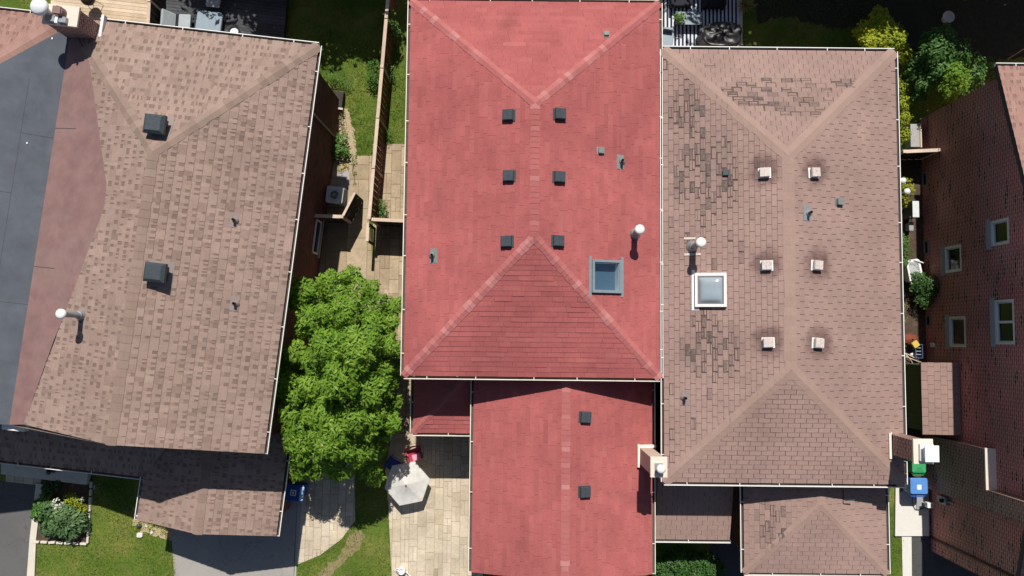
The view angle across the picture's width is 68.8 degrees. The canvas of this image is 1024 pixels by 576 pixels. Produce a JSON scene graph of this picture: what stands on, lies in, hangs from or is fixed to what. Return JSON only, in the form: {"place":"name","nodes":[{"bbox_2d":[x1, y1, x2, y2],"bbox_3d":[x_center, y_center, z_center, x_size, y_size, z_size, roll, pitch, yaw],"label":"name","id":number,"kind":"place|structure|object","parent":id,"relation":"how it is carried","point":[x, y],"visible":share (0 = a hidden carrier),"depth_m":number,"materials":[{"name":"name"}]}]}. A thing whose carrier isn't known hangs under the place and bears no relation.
{"place":"outdoors","nodes":[
{"label":"outdoors","id":0,"kind":"place"},
{"bbox_2d":[0,481,35,575],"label":"twin driveway","id":1,"kind":"structure","parent":0,"point":[16,504],"depth_m":31.90,"materials":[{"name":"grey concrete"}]},
{"bbox_2d":[0,7,68,468],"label":"grey roofed house","id":2,"kind":"structure","parent":0,"point":[33,51],"depth_m":26.92,"materials":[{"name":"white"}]},
{"bbox_2d":[46,469,55,474],"bbox_3d":[-19.499,7.750,31.568,0.240,0.440,0.240,1,86,0],"label":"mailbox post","id":3,"kind":"object","parent":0,"point":[48,471],"visible":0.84,"depth_m":31.42,"materials":[{"name":"black metal"}]},
{"bbox_2d":[37,477,91,543],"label":"garden soil","id":4,"kind":"structure","parent":0,"point":[80,490],"depth_m":31.97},
{"bbox_2d":[29,493,54,521],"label":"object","id":5,"kind":"object","parent":4,"relation":"on","point":[46,497],"visible":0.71,"depth_m":31.53,"materials":[{"name":"green plant"}]},
{"bbox_2d":[41,480,61,493],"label":"bush","id":6,"kind":"object","parent":4,"relation":"on","point":[54,485],"visible":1,"depth_m":31.68,"materials":[{"name":"green plant"}]},
{"bbox_2d":[32,481,92,544],"bbox_3d":[-18.569,10.134,31.849,1.789,0.134,3.537,43,87,3],"label":"bed border","id":7,"kind":"object","parent":4,"relation":"on","point":[88,523],"visible":1,"depth_m":31.81,"materials":[{"name":"stone"}]},
{"bbox_2d":[37,499,88,542],"bbox_3d":[-18.936,9.814,31.439,2.176,1.031,1.916,1,86,0],"label":"bed plant","id":8,"kind":"object","parent":4,"relation":"on","point":[73,520],"visible":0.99,"depth_m":31.24,"materials":[{"name":"green plant"}]},
{"bbox_2d":[52,496,83,508],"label":"white flowers","id":9,"kind":"object","parent":4,"relation":"on","point":[57,505],"visible":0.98,"depth_m":31.18,"materials":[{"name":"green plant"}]},
{"bbox_2d":[62,493,88,513],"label":"bed flowers","id":10,"kind":"object","parent":4,"relation":"on","point":[74,500],"visible":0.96,"depth_m":31.51,"materials":[{"name":"yellow plant"}]},
{"bbox_2d":[171,480,297,575],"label":"driveway","id":11,"kind":"structure","parent":0,"point":[218,555],"depth_m":31.83,"materials":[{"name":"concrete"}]},
{"bbox_2d":[285,481,307,501],"bbox_3d":[-9.105,8.526,31.488,0.940,1.060,0.680,6,86,0],"label":"recycling bin","id":12,"kind":"object","parent":11,"relation":"on","point":[296,491],"visible":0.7,"depth_m":30.99,"materials":[{"name":"blue plastic"}]},
{"bbox_2d":[228,26,241,32],"bbox_3d":[-12.100,-11.155,32.741,0.500,0.485,0.496,1,86,0],"label":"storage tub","id":13,"kind":"object","parent":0,"point":[234,29],"visible":0.61,"depth_m":32.54,"materials":[{"name":"white plastic"}]},
{"bbox_2d":[297,299,370,563],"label":"stone path","id":14,"kind":"structure","parent":0,"point":[327,514],"depth_m":31.92,"materials":[{"name":"stone"}]},
{"bbox_2d":[294,480,303,575],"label":"driveway edging","id":15,"kind":"object","parent":14,"relation":"on","point":[299,507],"visible":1,"depth_m":31.89,"materials":[{"name":"grey stone"}]},
{"bbox_2d":[316,156,373,297],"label":"slab path","id":16,"kind":"structure","parent":0,"point":[344,245],"depth_m":32.70,"materials":[{"name":"beige stone"}]},
{"bbox_2d":[315,214,351,223],"bbox_3d":[-7.653,-2.931,31.866,1.307,1.775,0.140,2,86,0],"label":"side fence","id":17,"kind":"object","parent":16,"relation":"on","point":[328,218],"visible":0.91,"depth_m":31.48,"materials":[{"name":"brown wood"}]},
{"bbox_2d":[325,186,348,207],"bbox_3d":[-7.726,-3.987,32.423,1.020,0.776,0.800,6,86,0],"label":"air conditioner","id":18,"kind":"object","parent":16,"relation":"on","point":[336,196],"visible":0.98,"depth_m":32.06,"materials":[{"name":"grey metal"}]},
{"bbox_2d":[338,172,348,187],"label":"step slab","id":19,"kind":"structure","parent":16,"relation":"on","point":[343,179],"depth_m":32.84,"materials":[{"name":"concrete"}]},
{"bbox_2d":[342,192,362,221],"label":"wooden gate","id":20,"kind":"structure","parent":16,"relation":"on","point":[352,207],"depth_m":31.70,"materials":[{"name":"brown wood"}]},
{"bbox_2d":[350,152,356,184],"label":"path tuft","id":21,"kind":"object","parent":16,"relation":"on","point":[353,165],"visible":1,"depth_m":32.78,"materials":[{"name":"green plant"}]},
{"bbox_2d":[335,108,356,155],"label":"bare dirt","id":22,"kind":"structure","parent":0,"point":[351,140],"depth_m":33.00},
{"bbox_2d":[331,132,349,159],"bbox_3d":[-7.527,-6.212,32.617,0.954,0.739,1.247,1,86,0],"label":"wall plant","id":23,"kind":"object","parent":22,"relation":"on","point":[340,146],"depth_m":32.46,"materials":[{"name":"green plant"}]},
{"bbox_2d":[337,110,348,133],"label":"wall weeds","id":24,"kind":"object","parent":22,"relation":"on","point":[340,120],"depth_m":32.76,"materials":[{"name":"green plant"}]},
{"bbox_2d":[320,31,406,155],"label":"side grass","id":25,"kind":"structure","parent":0,"point":[359,125],"depth_m":33.07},
{"bbox_2d":[373,144,410,432],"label":"side path","id":26,"kind":"structure","parent":0,"point":[387,256],"depth_m":32.66,"materials":[{"name":"beige stone"}]},
{"bbox_2d":[365,223,375,245],"bbox_3d":[-6.017,-2.283,31.907,0.130,1.610,0.808,3,86,0],"label":"lattice panel","id":27,"kind":"object","parent":26,"relation":"on","point":[368,226],"visible":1,"depth_m":31.51,"materials":[{"name":"brown wood"}]},
{"bbox_2d":[375,199,387,217],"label":"path plant","id":28,"kind":"object","parent":26,"relation":"on","point":[382,209],"visible":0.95,"depth_m":32.25,"materials":[{"name":"green plant"}]},
{"bbox_2d":[370,218,402,226],"bbox_3d":[-4.797,-2.744,31.829,2.161,1.825,0.140,3,86,0],"label":"gate fence","id":29,"kind":"object","parent":26,"relation":"on","point":[384,222],"visible":0.52,"depth_m":31.41,"materials":[{"name":"brown wood"}]},
{"bbox_2d":[385,433,482,575],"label":"stone patio","id":30,"kind":"structure","parent":0,"point":[429,533],"depth_m":31.91,"materials":[{"name":"stone"}]},
{"bbox_2d":[384,455,404,469],"bbox_3d":[-4.956,7.435,31.632,0.680,0.894,0.679,31,87,2],"label":"folding chair","id":31,"kind":"object","parent":30,"relation":"on","point":[390,462],"visible":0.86,"depth_m":31.66,"materials":[{"name":"blue fabric"}]},
{"bbox_2d":[395,566,410,575],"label":"watering can","id":32,"kind":"object","parent":30,"relation":"on","point":[401,570],"visible":1,"depth_m":31.52,"materials":[{"name":"white plastic"}]},
{"bbox_2d":[385,461,429,505],"bbox_3d":[-4.379,8.171,31.395,1.924,1.290,1.673,-11,86,-1],"label":"patio umbrella","id":33,"kind":"object","parent":30,"relation":"on","point":[406,483],"visible":1,"depth_m":31.11,"materials":[{"name":"grey fabric"}]},
{"bbox_2d":[404,445,423,461],"bbox_3d":[-4.170,6.983,31.661,0.680,0.894,0.679,-19,87,-1],"label":"folding chair","id":34,"kind":"object","parent":30,"relation":"on","point":[413,451],"visible":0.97,"depth_m":31.68,"materials":[{"name":"red fabric"}]},
{"bbox_2d":[412,453,420,460],"bbox_3d":[-4.047,7.151,31.636,0.340,0.056,0.260,-19,87,-1],"label":"folded cloth","id":35,"kind":"object","parent":34,"relation":"on","point":[417,456],"visible":0.98,"depth_m":31.64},
{"bbox_2d":[0,0,1023,575],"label":"lawn","id":36,"kind":"structure","parent":0,"point":[368,18],"depth_m":33.01,"materials":[{"name":"plant"}]},
{"bbox_2d":[6,475,40,484],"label":"porch walk","id":37,"kind":"structure","parent":36,"relation":"on","point":[19,479],"depth_m":32.00,"materials":[{"name":"concrete"}]},
{"bbox_2d":[27,483,42,575],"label":"concrete kerb","id":38,"kind":"structure","parent":36,"relation":"on","point":[31,566],"depth_m":31.77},
{"bbox_2d":[1,464,90,484],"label":"porch slab","id":39,"kind":"structure","parent":36,"relation":"on","point":[58,475],"depth_m":31.78,"materials":[{"name":"concrete"}]},
{"bbox_2d":[51,0,146,22],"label":"wooden deck","id":40,"kind":"structure","parent":36,"relation":"on","point":[131,10],"depth_m":32.86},
{"bbox_2d":[81,0,102,10],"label":"round grill","id":41,"kind":"object","parent":40,"relation":"on","point":[88,3],"visible":1,"depth_m":32.13,"materials":[{"name":"black metal"}]},
{"bbox_2d":[136,532,142,537],"bbox_3d":[-15.865,10.532,31.844,0.260,0.091,0.208,1,86,0],"label":"garden stone","id":42,"kind":"object","parent":36,"relation":"on","point":[139,535],"visible":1,"depth_m":31.80,"materials":[{"name":"stone"}]},
{"bbox_2d":[132,508,171,540],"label":"stony soil","id":43,"kind":"structure","parent":36,"relation":"on","point":[156,533],"depth_m":31.90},
{"bbox_2d":[133,521,174,539],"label":"dry weeds","id":44,"kind":"object","parent":43,"relation":"on","point":[155,527],"visible":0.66,"depth_m":31.78,"materials":[{"name":"yellow plant"}]},
{"bbox_2d":[146,0,165,23],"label":"privacy screen","id":45,"kind":"object","parent":36,"relation":"on","point":[154,7],"visible":0.46,"depth_m":32.08,"materials":[{"name":"brown wood"}]},
{"bbox_2d":[9,0,339,535],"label":"shingled house","id":46,"kind":"structure","parent":36,"relation":"on","point":[180,240],"depth_m":26.50,"materials":[{"name":"brown"}]},
{"bbox_2d":[312,219,323,257],"bbox_3d":[-8.213,-2.144,31.623,0.108,0.940,1.676,6,86,0],"label":"window","id":47,"kind":"structure","parent":46,"relation":"in","point":[319,225],"depth_m":31.80,"materials":[{"name":"glass"}]},
{"bbox_2d":[165,0,288,37],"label":"dark deck","id":48,"kind":"structure","parent":36,"relation":"on","point":[269,18],"depth_m":33.05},
{"bbox_2d":[160,9,193,27],"bbox_3d":[-14.598,-11.643,32.587,1.120,0.855,0.760,2,86,0],"label":"lounge chair","id":49,"kind":"object","parent":48,"relation":"on","point":[173,19],"visible":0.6,"depth_m":32.58,"materials":[{"name":"fabric"}]},
{"bbox_2d":[195,10,223,30],"bbox_3d":[-13.255,-11.613,32.813,1.120,0.360,0.980,6,86,0],"label":"ottoman","id":50,"kind":"object","parent":48,"relation":"on","point":[208,20],"visible":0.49,"depth_m":32.64,"materials":[{"name":"fabric"}]},
{"bbox_2d":[206,0,221,10],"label":"side chair","id":51,"kind":"object","parent":48,"relation":"on","point":[213,3],"visible":1,"depth_m":32.61,"materials":[{"name":"black metal"}]},
{"bbox_2d":[324,72,352,89],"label":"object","id":52,"kind":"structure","parent":36,"relation":"on","point":[334,79],"depth_m":32.85,"materials":[{"name":"green plant"}]},
{"bbox_2d":[275,264,403,487],"bbox_3d":[-6.951,3.457,28.905,5.850,6.915,8.830,1,86,0],"label":"leafy tree","id":53,"kind":"object","parent":36,"relation":"on","point":[330,396],"visible":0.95,"depth_m":27.54,"materials":[{"name":"green plant"}]},
{"bbox_2d":[333,91,345,109],"bbox_3d":[-7.889,-8.231,32.856,1.080,0.460,0.800,6,86,0],"label":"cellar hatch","id":54,"kind":"object","parent":36,"relation":"on","point":[341,96],"visible":0.39,"depth_m":32.69,"materials":[{"name":"metal"}]},
{"bbox_2d":[336,111,342,135],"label":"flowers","id":55,"kind":"object","parent":36,"relation":"on","point":[338,125],"visible":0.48,"depth_m":32.95,"materials":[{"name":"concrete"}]},
{"bbox_2d":[318,530,364,575],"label":"worn trail","id":56,"kind":"object","parent":36,"relation":"on","point":[336,565],"visible":1,"depth_m":31.84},
{"bbox_2d":[365,59,379,91],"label":"fence weeds","id":57,"kind":"object","parent":36,"relation":"on","point":[374,74],"visible":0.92,"depth_m":32.53,"materials":[{"name":"green plant"}]},
{"bbox_2d":[367,0,396,225],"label":"garden fence","id":58,"kind":"object","parent":36,"relation":"on","point":[380,125],"visible":0.92,"depth_m":31.68,"materials":[{"name":"brown wood"}]},
{"bbox_2d":[388,7,401,37],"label":"fence vine","id":59,"kind":"object","parent":58,"relation":"attached to","point":[391,24],"visible":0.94,"depth_m":31.80,"materials":[{"name":"green plant"}]},
{"bbox_2d":[381,130,392,145],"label":"path weeds","id":60,"kind":"object","parent":36,"relation":"on","point":[386,137],"visible":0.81,"depth_m":32.79,"materials":[{"name":"green plant"}]},
{"bbox_2d":[388,63,396,82],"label":"shrub","id":61,"kind":"object","parent":36,"relation":"on","point":[391,72],"visible":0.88,"depth_m":32.66,"materials":[{"name":"green plant"}]},
{"bbox_2d":[16,0,885,53],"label":"back grass","id":62,"kind":"structure","parent":36,"relation":"on","point":[743,21],"depth_m":33.29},
{"bbox_2d":[36,470,902,575],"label":"front grass","id":63,"kind":"structure","parent":36,"relation":"on","point":[313,562],"depth_m":31.83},
{"bbox_2d":[400,0,666,575],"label":"red house","id":64,"kind":"structure","parent":36,"relation":"on","point":[530,341],"depth_m":26.85,"materials":[{"name":"red"}]},
{"bbox_2d":[649,545,726,575],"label":"hedge bush","id":65,"kind":"object","parent":36,"relation":"on","point":[685,567],"visible":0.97,"depth_m":30.54,"materials":[{"name":"green plant"}]},
{"bbox_2d":[710,542,743,575],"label":"front walk","id":66,"kind":"structure","parent":36,"relation":"on","point":[728,554],"depth_m":31.82,"materials":[{"name":"concrete"}]},
{"bbox_2d":[734,0,757,15],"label":"yucca","id":67,"kind":"object","parent":36,"relation":"on","point":[747,4],"visible":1,"depth_m":32.99,"materials":[{"name":"green plant"}]},
{"bbox_2d":[655,45,938,575],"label":"brown house","id":68,"kind":"structure","parent":36,"relation":"on","point":[786,444],"depth_m":26.57,"materials":[{"name":"brown"}]},
{"bbox_2d":[851,4,911,64],"bbox_3d":[15.641,-10.704,31.878,2.377,2.786,2.994,-16,86,-1],"label":"yellow shrub","id":69,"kind":"object","parent":36,"relation":"on","point":[874,36],"visible":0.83,"depth_m":31.17,"materials":[{"name":"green plant"}]},
{"bbox_2d":[898,61,913,143],"bbox_3d":[16.888,-8.066,32.479,1.002,1.254,3.533,-10,86,-1],"label":"trailing shrub","id":70,"kind":"object","parent":36,"relation":"on","point":[903,101],"visible":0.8,"depth_m":32.24,"materials":[{"name":"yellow plant"}]},
{"bbox_2d":[901,536,911,575],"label":"kerb strip","id":71,"kind":"object","parent":36,"relation":"on","point":[906,543],"visible":1,"depth_m":31.79,"materials":[{"name":"concrete"}]},
{"bbox_2d":[894,488,928,535],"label":"concrete slab","id":72,"kind":"structure","parent":36,"relation":"on","point":[909,520],"depth_m":31.82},
{"bbox_2d":[916,492,928,509],"bbox_3d":[17.484,9.068,31.837,0.540,0.050,0.720,1,86,0],"label":"floor mat","id":73,"kind":"object","parent":72,"relation":"on","point":[919,503],"visible":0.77,"depth_m":31.81,"materials":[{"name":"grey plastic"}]},
{"bbox_2d":[904,123,921,149],"bbox_3d":[17.541,-6.612,32.687,0.461,0.590,1.068,1,86,0],"label":"planter box","id":74,"kind":"object","parent":36,"relation":"on","point":[915,141],"visible":0.78,"depth_m":32.45,"materials":[{"name":"wood"}]},
{"bbox_2d":[899,476,927,496],"bbox_3d":[16.901,8.330,31.513,0.720,1.035,0.800,1,86,0],"label":"recycling bin","id":75,"kind":"object","parent":36,"relation":"on","point":[915,487],"visible":0.92,"depth_m":31.02,"materials":[{"name":"blue plastic"}]},
{"bbox_2d":[901,21,987,105],"bbox_3d":[18.430,-9.463,31.810,3.452,2.766,3.191,1,86,0],"label":"green shrub","id":76,"kind":"object","parent":36,"relation":"on","point":[935,40],"visible":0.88,"depth_m":31.18,"materials":[{"name":"green plant"}]},
{"bbox_2d":[936,61,972,105],"bbox_3d":[18.598,-8.409,31.639,1.967,2.963,1.529,1,86,0],"label":"climbing shrub","id":77,"kind":"object","parent":36,"relation":"on","point":[953,81],"visible":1,"depth_m":30.63,"materials":[{"name":"green plant"}]},
{"bbox_2d":[920,63,1023,575],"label":"brick house","id":78,"kind":"structure","parent":36,"relation":"on","point":[972,171],"depth_m":28.59,"materials":[{"name":"brown brick"}]},
{"bbox_2d":[922,171,927,186],"bbox_3d":[17.994,-4.744,32.561,0.053,0.380,0.647,1,86,0],"label":"basement window","id":79,"kind":"structure","parent":78,"relation":"in","point":[924,174],"depth_m":32.55,"materials":[{"name":"black glass"}]},
{"bbox_2d":[923,240,929,254],"bbox_3d":[17.963,-1.758,32.369,0.053,0.380,0.623,1,86,0],"label":"basement window","id":80,"kind":"structure","parent":78,"relation":"in","point":[926,244],"depth_m":32.40,"materials":[{"name":"black glass"}]},
{"bbox_2d":[925,315,931,326],"bbox_3d":[17.929,1.405,32.166,0.053,0.380,0.505,1,86,0],"label":"basement window","id":81,"kind":"structure","parent":78,"relation":"in","point":[928,322],"depth_m":32.19,"materials":[{"name":"black glass"}]},
{"bbox_2d":[940,244,961,275],"bbox_3d":[17.994,-1.181,30.538,0.200,1.291,1.286,1,86,0],"label":"window","id":82,"kind":"structure","parent":78,"relation":"in","point":[951,261],"depth_m":30.72,"materials":[{"name":"white paint"}]},
{"bbox_2d":[944,314,965,348],"bbox_3d":[17.963,1.769,30.194,0.200,1.276,1.439,1,86,0],"label":"window","id":83,"kind":"structure","parent":78,"relation":"in","point":[955,327],"depth_m":30.38,"materials":[{"name":"white paint"}]},
{"bbox_2d":[985,217,1008,249],"bbox_3d":[18.001,-2.051,27.635,0.200,1.182,1.148,1,86,0],"label":"window","id":84,"kind":"structure","parent":78,"relation":"in","point":[997,231],"depth_m":27.81,"materials":[{"name":"white paint"}]},
{"bbox_2d":[989,298,1014,346],"bbox_3d":[17.966,1.246,27.315,0.200,1.254,1.831,1,86,0],"label":"window","id":85,"kind":"structure","parent":78,"relation":"in","point":[1001,312],"depth_m":27.49,"materials":[{"name":"white paint"}]},
{"bbox_2d":[973,56,995,89],"bbox_3d":[20.500,-9.193,32.523,1.350,1.305,1.452,36,87,2],"label":"wall shrub","id":86,"kind":"object","parent":36,"relation":"on","point":[989,71],"visible":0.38,"depth_m":32.29,"materials":[{"name":"green plant"}]},
{"bbox_2d":[659,0,742,46],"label":"backyard paving","id":87,"kind":"structure","parent":0,"point":[740,22],"depth_m":33.32,"materials":[{"name":"concrete"}]},
{"bbox_2d":[663,0,738,45],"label":"striped rug","id":88,"kind":"object","parent":87,"relation":"on","point":[685,35],"visible":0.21,"depth_m":33.31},
{"bbox_2d":[663,27,673,45],"bbox_3d":[6.838,-11.017,32.995,0.580,0.500,0.820,9,86,1],"label":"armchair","id":89,"kind":"object","parent":88,"relation":"on","point":[668,35],"visible":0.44,"depth_m":32.98,"materials":[{"name":"white metal"}]},
{"bbox_2d":[669,0,691,8],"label":"armchair","id":90,"kind":"object","parent":88,"relation":"on","point":[687,4],"visible":1,"depth_m":32.93,"materials":[{"name":"fabric"}]},
{"bbox_2d":[675,12,701,27],"bbox_3d":[7.793,-11.871,33.100,1.160,0.400,0.580,1,86,0],"label":"coffee table","id":91,"kind":"object","parent":88,"relation":"on","point":[694,18],"visible":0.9,"depth_m":32.90,"materials":[{"name":"glass"}]},
{"bbox_2d":[673,11,687,22],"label":"potted plant","id":92,"kind":"object","parent":91,"relation":"on","point":[679,18],"visible":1,"depth_m":32.62,"materials":[{"name":"green plant"}]},
{"bbox_2d":[703,0,726,9],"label":"armchair","id":93,"kind":"object","parent":88,"relation":"on","point":[715,4],"visible":1,"depth_m":32.92,"materials":[{"name":"fabric"}]},
{"bbox_2d":[695,21,741,45],"bbox_3d":[9.073,-10.968,32.711,1.833,1.061,1.138,1,86,0],"label":"covered barbecue","id":94,"kind":"object","parent":88,"relation":"on","point":[725,33],"visible":0.86,"depth_m":32.29,"materials":[{"name":"black plastic"}]},
{"bbox_2d":[754,0,1023,72],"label":"backyard soil","id":95,"kind":"structure","parent":0,"point":[993,28],"depth_m":33.34,"materials":[{"name":"soil"}]},
{"bbox_2d":[941,11,954,22],"bbox_3d":[19.285,-11.970,33.161,0.540,0.350,0.536,1,86,0],"label":"bird bath","id":96,"kind":"object","parent":95,"relation":"on","point":[948,16],"visible":0.97,"depth_m":33.02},
{"bbox_2d":[900,159,925,477],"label":"alley ground","id":97,"kind":"structure","parent":0,"point":[914,313],"depth_m":32.65,"materials":[{"name":"concrete"}]},
{"bbox_2d":[901,188,910,194],"bbox_3d":[16.892,-4.101,32.325,0.280,0.950,0.280,1,86,0],"label":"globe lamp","id":98,"kind":"object","parent":97,"relation":"on","point":[907,191],"visible":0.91,"depth_m":31.88,"materials":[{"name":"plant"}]},
{"bbox_2d":[902,233,912,266],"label":"alley plant","id":99,"kind":"object","parent":97,"relation":"on","point":[904,246],"visible":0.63,"depth_m":31.96,"materials":[{"name":"green plant"}]},
{"bbox_2d":[901,177,914,207],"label":"flower bush","id":100,"kind":"object","parent":97,"relation":"on","point":[908,186],"visible":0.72,"depth_m":32.33,"materials":[{"name":"yellow plant"}]},
{"bbox_2d":[905,217,913,230],"bbox_3d":[17.273,-2.766,32.417,0.248,0.635,0.619,-9,86,-1],"label":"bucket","id":101,"kind":"object","parent":97,"relation":"on","point":[909,226],"visible":1,"depth_m":32.34,"materials":[{"name":"grey plastic"}]},
{"bbox_2d":[903,201,918,219],"bbox_3d":[17.282,-3.363,32.362,0.280,0.800,0.730,1,86,0],"label":"utility cabinet","id":102,"kind":"object","parent":97,"relation":"on","point":[911,209],"visible":0.95,"depth_m":32.08,"materials":[{"name":"white metal"}]},
{"bbox_2d":[904,333,918,345],"bbox_3d":[17.172,2.220,32.214,0.842,0.400,0.533,1,86,0],"label":"canvas bundle","id":103,"kind":"object","parent":97,"relation":"on","point":[909,338],"visible":0.73,"depth_m":32.12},
{"bbox_2d":[911,340,919,347],"bbox_3d":[17.239,2.405,31.931,0.260,0.120,0.260,-34,87,-2],"label":"yellow box","id":104,"kind":"object","parent":103,"relation":"on","point":[915,344],"visible":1,"depth_m":31.87,"materials":[{"name":"plastic"}]},
{"bbox_2d":[903,259,923,282],"bbox_3d":[17.383,-0.706,32.324,0.776,0.523,1.060,-9,86,-1],"label":"chair","id":105,"kind":"object","parent":97,"relation":"on","point":[913,265],"visible":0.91,"depth_m":32.13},
{"bbox_2d":[904,459,925,475],"bbox_3d":[16.957,7.532,31.583,0.580,0.998,0.680,1,86,0],"label":"green bin","id":106,"kind":"object","parent":97,"relation":"on","point":[917,469],"visible":0.63,"depth_m":31.11,"materials":[{"name":"plastic"}]},
{"bbox_2d":[910,344,922,357],"bbox_3d":[17.420,2.719,32.172,0.320,0.420,0.600,1,86,0],"label":"blue crate","id":107,"kind":"object","parent":97,"relation":"on","point":[917,352],"visible":0.88,"depth_m":32.10,"materials":[{"name":"plastic"}]},
{"bbox_2d":[900,148,941,159],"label":"alley gate","id":108,"kind":"structure","parent":97,"relation":"on","point":[919,154],"depth_m":31.75,"materials":[{"name":"brown wood"}]},
{"bbox_2d":[909,271,939,308],"bbox_3d":[17.645,0.108,31.904,1.296,1.347,1.666,1,86,0],"label":"shade bush","id":109,"kind":"object","parent":97,"relation":"on","point":[924,283],"visible":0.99,"depth_m":31.72,"materials":[{"name":"green plant"}]},
{"bbox_2d":[905,362,960,434],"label":"garden shed","id":110,"kind":"structure","parent":97,"relation":"on","point":[932,398],"depth_m":29.94,"materials":[{"name":"brown"}]},
{"bbox_2d":[912,497,933,509],"bbox_3d":[17.322,9.112,31.518,0.562,0.685,0.632,1,86,0],"label":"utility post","id":111,"kind":"object","parent":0,"point":[929,504],"visible":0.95,"depth_m":31.24,"materials":[{"name":"white metal"}]},
{"bbox_2d":[912,535,978,575],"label":"side driveway","id":112,"kind":"structure","parent":0,"point":[926,561],"depth_m":31.80,"materials":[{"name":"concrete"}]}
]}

